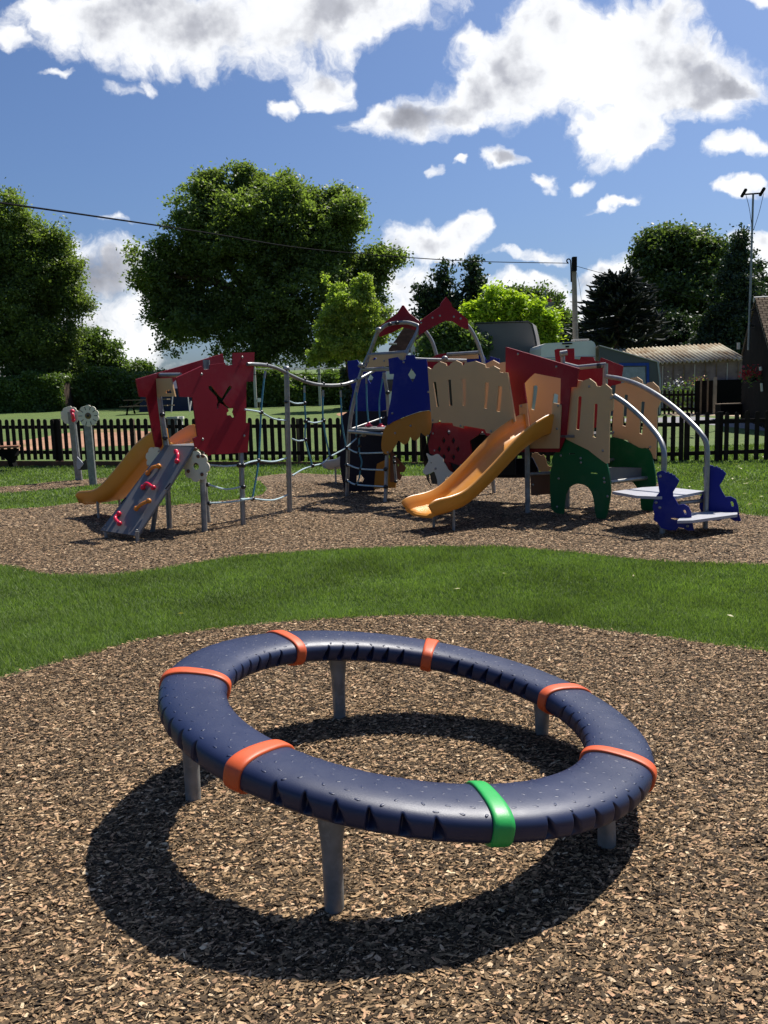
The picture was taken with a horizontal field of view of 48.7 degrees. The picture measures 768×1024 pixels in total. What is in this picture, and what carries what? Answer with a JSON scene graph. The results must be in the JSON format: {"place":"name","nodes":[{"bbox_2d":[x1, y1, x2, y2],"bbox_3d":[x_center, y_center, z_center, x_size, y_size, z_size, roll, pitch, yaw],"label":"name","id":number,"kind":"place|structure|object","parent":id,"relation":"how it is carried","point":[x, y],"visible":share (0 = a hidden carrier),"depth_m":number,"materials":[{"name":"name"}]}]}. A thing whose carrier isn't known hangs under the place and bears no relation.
{"place":"outdoors","nodes":[
{"label":"outdoors","id":0,"kind":"place"},
{"bbox_2d":[139,380,192,411],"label":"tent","id":1,"kind":"object","parent":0,"point":[182,403],"visible":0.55,"depth_m":47.60,"materials":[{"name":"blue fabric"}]},
{"bbox_2d":[253,367,339,407],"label":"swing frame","id":2,"kind":"object","parent":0,"point":[255,388],"visible":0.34,"depth_m":48.34,"materials":[{"name":"metal"}]},
{"bbox_2d":[0,369,767,677],"bbox_3d":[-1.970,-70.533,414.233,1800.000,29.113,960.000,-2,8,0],"label":"lawn","id":3,"kind":"structure","parent":0,"point":[276,412],"depth_m":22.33,"materials":[{"name":"green plant"}]},
{"bbox_2d":[0,445,20,466],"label":"bench","id":4,"kind":"object","parent":3,"relation":"on","point":[9,455],"visible":1,"depth_m":19.78,"materials":[{"name":"black wood"}]},
{"bbox_2d":[0,369,75,412],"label":"hedge","id":5,"kind":"object","parent":3,"relation":"on","point":[33,391],"visible":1,"depth_m":51.35,"materials":[{"name":"green plant"}]},
{"bbox_2d":[0,177,101,383],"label":"broadleaf tree","id":6,"kind":"object","parent":3,"relation":"on","point":[42,269],"visible":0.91,"depth_m":52.55,"materials":[{"name":"green plant"}]},
{"bbox_2d":[0,478,105,492],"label":"bark bed","id":7,"kind":"object","parent":3,"relation":"on","point":[54,484],"visible":0.45,"depth_m":16.68,"materials":[{"name":"brown wood"}]},
{"bbox_2d":[61,406,82,479],"bbox_3d":[-6.336,-1.378,17.418,0.302,1.591,0.576,-9,11,-42],"label":"flower post","id":8,"kind":"object","parent":7,"relation":"on","point":[69,415],"visible":0.94,"depth_m":17.43,"materials":[{"name":"metal"}]},
{"bbox_2d":[77,456,87,469],"bbox_3d":[-6.028,-0.979,16.969,0.202,0.272,0.190,-2,8,-6],"label":"scoop","id":9,"kind":"object","parent":8,"relation":"hanging from","point":[81,465],"visible":0.94,"depth_m":16.91,"materials":[{"name":"grey plastic"}]},
{"bbox_2d":[78,405,98,484],"bbox_3d":[-5.647,-1.256,16.349,0.400,1.605,0.133,-2,8,0],"label":"flower post","id":10,"kind":"object","parent":7,"relation":"on","point":[88,417],"visible":0.99,"depth_m":16.30,"materials":[{"name":"metal"}]},
{"bbox_2d":[3,429,149,450],"bbox_3d":[-10.703,-2.542,29.327,6.494,0.296,8.442,-4,8,-19],"label":"bare earth patch","id":11,"kind":"object","parent":3,"relation":"on","point":[82,439],"visible":0.26,"depth_m":28.36,"materials":[{"name":"brown soil"}]},
{"bbox_2d":[62,365,159,408],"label":"hedge","id":12,"kind":"object","parent":3,"relation":"on","point":[105,390],"visible":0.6,"depth_m":53.22,"materials":[{"name":"green plant"}]},
{"bbox_2d":[69,321,157,381],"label":"tree","id":13,"kind":"object","parent":3,"relation":"on","point":[101,350],"visible":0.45,"depth_m":60.57,"materials":[{"name":"green plant"}]},
{"bbox_2d":[119,399,174,414],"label":"picnic table","id":14,"kind":"object","parent":3,"relation":"on","point":[132,406],"visible":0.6,"depth_m":44.69,"materials":[{"name":"black wood"}]},
{"bbox_2d":[166,416,178,437],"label":"feeder pillar","id":15,"kind":"structure","parent":3,"relation":"on","point":[175,418],"depth_m":23.57,"materials":[{"name":"grey metal"}]},
{"bbox_2d":[131,367,257,408],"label":"hedge","id":16,"kind":"object","parent":3,"relation":"on","point":[139,374],"visible":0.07,"depth_m":52.35,"materials":[{"name":"green plant"}]},
{"bbox_2d":[0,461,431,466],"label":"edging board","id":17,"kind":"object","parent":3,"relation":"on","point":[51,463],"depth_m":20.25,"materials":[{"name":"brown wood"}]},
{"bbox_2d":[116,157,414,372],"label":"broadleaf tree","id":18,"kind":"object","parent":3,"relation":"on","point":[262,304],"visible":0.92,"depth_m":56.45,"materials":[{"name":"green plant"}]},
{"bbox_2d":[225,364,343,407],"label":"hedge","id":19,"kind":"object","parent":3,"relation":"on","point":[273,394],"visible":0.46,"depth_m":49.82,"materials":[{"name":"green plant"}]},
{"bbox_2d":[0,415,683,461],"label":"picket fence","id":20,"kind":"object","parent":3,"relation":"on","point":[298,453],"visible":0.38,"depth_m":19.84,"materials":[{"name":"black wood"}]},
{"bbox_2d":[305,271,388,401],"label":"tree","id":21,"kind":"object","parent":3,"relation":"on","point":[344,309],"visible":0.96,"depth_m":42.71,"materials":[{"name":"green plant"}]},
{"bbox_2d":[0,473,767,575],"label":"bark bed","id":22,"kind":"object","parent":3,"relation":"on","point":[297,478],"visible":0.59,"depth_m":10.21,"materials":[{"name":"brown wood"}]},
{"bbox_2d":[75,352,254,541],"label":"climbing tower","id":23,"kind":"structure","parent":22,"relation":"on","point":[144,474],"depth_m":10.35,"materials":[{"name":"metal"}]},
{"bbox_2d":[206,362,384,511],"bbox_3d":[-1.026,-1.023,11.950,0.442,2.100,3.788,4,10,35],"label":"rope crossing","id":24,"kind":"object","parent":22,"relation":"on","point":[287,401],"visible":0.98,"depth_m":11.72,"materials":[{"name":"metal"}]},
{"bbox_2d":[0,477,767,1023],"bbox_3d":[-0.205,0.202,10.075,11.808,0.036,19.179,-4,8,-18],"label":"bark chips","id":25,"kind":"object","parent":22,"relation":"on","point":[524,995],"visible":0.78,"depth_m":2.89,"materials":[{"name":"brown wood"}]},
{"bbox_2d":[158,630,656,913],"bbox_3d":[0.083,0.870,3.421,1.922,0.573,1.934,-2,8,0],"label":"spinning ring","id":26,"kind":"object","parent":25,"relation":"on","point":[605,782],"visible":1,"depth_m":2.80,"materials":[{"name":"blue plastic"}]},
{"bbox_2d":[322,297,740,533],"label":"play castle","id":27,"kind":"structure","parent":22,"relation":"on","point":[487,430],"depth_m":11.17,"materials":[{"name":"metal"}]},
{"bbox_2d":[339,366,438,409],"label":"hedge","id":28,"kind":"object","parent":3,"relation":"on","point":[344,378],"visible":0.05,"depth_m":43.38,"materials":[{"name":"green plant"}]},
{"bbox_2d":[368,369,421,415],"bbox_3d":[0.354,-4.636,32.899,2.265,1.746,4.555,-2,8,0],"label":"caravan","id":29,"kind":"object","parent":3,"relation":"on","point":[412,374],"depth_m":30.61,"materials":[{"name":"white paint"}]},
{"bbox_2d":[369,379,413,390],"bbox_3d":[0.361,-4.580,30.633,1.800,0.420,0.050,-2,8,0],"label":"window","id":30,"kind":"structure","parent":29,"relation":"in","point":[390,381],"depth_m":30.60,"materials":[{"name":"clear glass"}]},
{"bbox_2d":[404,253,490,320],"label":"tree","id":31,"kind":"object","parent":3,"relation":"on","point":[430,298],"visible":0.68,"depth_m":67.68,"materials":[{"name":"green plant"}]},
{"bbox_2d":[413,318,493,405],"bbox_3d":[2.328,-4.827,29.620,3.022,4.294,1.919,-2,8,0],"label":"shrub","id":32,"kind":"object","parent":3,"relation":"on","point":[448,336],"visible":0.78,"depth_m":29.08,"materials":[{"name":"green plant"}]},
{"bbox_2d":[457,277,568,344],"bbox_3d":[5.858,-7.631,39.281,5.402,6.330,2.853,-2,8,0],"label":"broadleaf tree","id":33,"kind":"object","parent":3,"relation":"on","point":[493,304],"visible":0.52,"depth_m":38.62,"materials":[{"name":"green plant"}]},
{"bbox_2d":[480,279,582,329],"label":"broadleaf tree","id":34,"kind":"object","parent":3,"relation":"on","point":[558,300],"visible":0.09,"depth_m":63.74,"materials":[{"name":"green plant"}]},
{"bbox_2d":[544,289,553,321],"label":"house","id":35,"kind":"structure","parent":3,"relation":"on","point":[550,303],"depth_m":56.44,"materials":[{"name":"grey brick"}]},
{"bbox_2d":[529,339,595,409],"bbox_3d":[5.968,-4.555,30.214,1.756,2.846,5.540,-2,8,0],"label":"caravan","id":36,"kind":"object","parent":3,"relation":"on","point":[584,347],"visible":0.28,"depth_m":27.37,"materials":[{"name":"white paint"}]},
{"bbox_2d":[566,257,577,341],"bbox_3d":[7.038,-6.391,31.374,0.529,5.911,0.315,-4,8,-14],"label":"utility pole","id":37,"kind":"object","parent":3,"relation":"on","point":[573,272],"visible":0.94,"depth_m":31.16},
{"bbox_2d":[0,202,567,263],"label":"overhead wire","id":38,"kind":"object","parent":37,"relation":"attached to","point":[230,236],"visible":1,"depth_m":16.66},
{"bbox_2d":[577,266,746,310],"bbox_3d":[9.276,-7.650,28.824,0.221,2.257,6.643,-8,10,-41],"label":"overhead wire","id":39,"kind":"object","parent":37,"relation":"attached to","point":[659,288],"visible":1,"depth_m":28.88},
{"bbox_2d":[557,323,637,348],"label":"shrub","id":40,"kind":"object","parent":3,"relation":"on","point":[567,337],"visible":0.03,"depth_m":44.96,"materials":[{"name":"green plant"}]},
{"bbox_2d":[561,264,671,349],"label":"monkey puzzle tree","id":41,"kind":"object","parent":3,"relation":"on","point":[616,304],"visible":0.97,"depth_m":40.31,"materials":[{"name":"green plant"}]},
{"bbox_2d":[596,345,660,415],"bbox_3d":[7.883,-4.421,28.651,1.959,2.314,3.289,-2,8,0],"label":"shed","id":42,"kind":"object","parent":3,"relation":"on","point":[646,370],"visible":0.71,"depth_m":27.11,"materials":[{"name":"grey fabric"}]},
{"bbox_2d":[621,367,645,383],"bbox_3d":[7.980,-4.365,27.146,0.780,0.558,0.012,-1,8,7],"label":"window","id":43,"kind":"structure","parent":42,"relation":"in","point":[628,372],"depth_m":27.13,"materials":[{"name":"glass"}]},
{"bbox_2d":[641,306,705,346],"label":"conifer","id":44,"kind":"object","parent":3,"relation":"on","point":[682,324],"visible":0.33,"depth_m":45.36,"materials":[{"name":"green plant"}]},
{"bbox_2d":[661,371,690,413],"bbox_3d":[11.488,-4.666,33.581,1.340,1.844,1.174,-2,8,0],"label":"flower bush","id":45,"kind":"object","parent":3,"relation":"on","point":[675,388],"visible":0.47,"depth_m":33.46,"materials":[{"name":"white plant"}]},
{"bbox_2d":[622,214,730,317],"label":"broadleaf tree","id":46,"kind":"object","parent":3,"relation":"on","point":[664,256],"visible":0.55,"depth_m":49.38,"materials":[{"name":"green plant"}]},
{"bbox_2d":[660,390,694,414],"bbox_3d":[10.709,-4.209,32.932,2.810,1.098,0.155,-1,8,4],"label":"picket fence","id":47,"kind":"object","parent":3,"relation":"on","point":[687,395],"visible":0.36,"depth_m":32.80,"materials":[{"name":"black wood"}]},
{"bbox_2d":[616,343,742,407],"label":"shed","id":48,"kind":"structure","parent":3,"relation":"on","point":[723,364],"depth_m":36.06,"materials":[{"name":"metal"}]},
{"bbox_2d":[717,379,741,402],"bbox_3d":[14.545,-4.934,35.767,1.056,1.280,0.350,-2,8,0],"label":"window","id":49,"kind":"structure","parent":48,"relation":"in","point":[728,391],"depth_m":35.58,"materials":[{"name":"black glass"}]},
{"bbox_2d":[681,371,706,410],"bbox_3d":[12.179,-4.624,33.112,1.231,1.705,1.129,4,10,34],"label":"flower bush","id":50,"kind":"object","parent":3,"relation":"on","point":[688,387],"visible":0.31,"depth_m":33.11,"materials":[{"name":"green plant"}]},
{"bbox_2d":[678,222,767,354],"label":"conifer","id":51,"kind":"object","parent":3,"relation":"on","point":[726,326],"visible":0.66,"depth_m":42.44,"materials":[{"name":"green plant"}]},
{"bbox_2d":[683,410,767,461],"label":"picket fence","id":52,"kind":"object","parent":3,"relation":"on","point":[719,421],"visible":0.88,"depth_m":17.75,"materials":[{"name":"black wood"}]},
{"bbox_2d":[740,296,767,427],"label":"timber cottage","id":53,"kind":"structure","parent":3,"relation":"on","point":[754,398],"depth_m":26.38,"materials":[{"name":"wood"}]},
{"bbox_2d":[738,364,762,387],"bbox_3d":[11.268,-4.152,25.888,0.819,0.721,0.734,-6,9,-28],"label":"hanging basket","id":54,"kind":"object","parent":53,"relation":"attached to","point":[750,378],"visible":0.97,"depth_m":25.87,"materials":[{"name":"red plant"}]},
{"bbox_2d":[740,187,765,349],"bbox_3d":[11.297,-7.443,26.173,0.784,4.801,0.637,-2,8,0],"label":"antenna mast","id":55,"kind":"object","parent":53,"relation":"attached to","point":[751,255],"visible":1,"depth_m":26.18,"materials":[{"name":"metal"}]},
{"bbox_2d":[753,257,767,292],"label":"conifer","id":56,"kind":"object","parent":3,"relation":"on","point":[761,263],"visible":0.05,"depth_m":44.65,"materials":[{"name":"green plant"}]},
{"bbox_2d":[0,0,767,369],"label":"sky","id":57,"kind":"structure","parent":0,"point":[501,131],"materials":[{"name":"blue"}]},
{"bbox_2d":[389,328,424,355],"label":"house","id":58,"kind":"structure","parent":0,"point":[402,340],"depth_m":46.45,"materials":[{"name":"tile"}]},
{"bbox_2d":[410,340,414,354],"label":"window frame","id":59,"kind":"structure","parent":58,"relation":"in","point":[413,347],"depth_m":45.78,"materials":[{"name":"white paint"}]},
{"bbox_2d":[178,430,763,616],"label":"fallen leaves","id":60,"kind":"object","parent":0,"point":[633,575],"visible":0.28,"depth_m":11.18,"materials":[{"name":"brown plant"}]},
{"bbox_2d":[474,321,539,362],"bbox_3d":[4.556,-5.376,30.655,2.808,2.946,2.230,-2,8,0],"label":"caravan","id":61,"kind":"object","parent":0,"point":[522,336],"visible":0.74,"depth_m":29.46,"materials":[{"name":"grey metal"}]},
{"bbox_2d":[611,417,764,430],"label":"path","id":62,"kind":"structure","parent":0,"point":[742,425],"depth_m":27.80,"materials":[{"name":"grey concrete"}]},
{"bbox_2d":[662,412,740,416],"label":"gravel yard","id":63,"kind":"structure","parent":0,"point":[691,414],"depth_m":32.42,"materials":[{"name":"grey gravel"}]},
{"bbox_2d":[694,377,716,414],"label":"gate","id":64,"kind":"structure","parent":63,"relation":"on","point":[705,400],"depth_m":32.47,"materials":[{"name":"brown wood"}]},
{"bbox_2d":[714,403,741,414],"bbox_3d":[12.349,-3.623,29.833,1.268,0.409,0.560,-2,8,0],"label":"planter box","id":65,"kind":"object","parent":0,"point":[731,408],"visible":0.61,"depth_m":29.59,"materials":[{"name":"black wood"}]}
]}

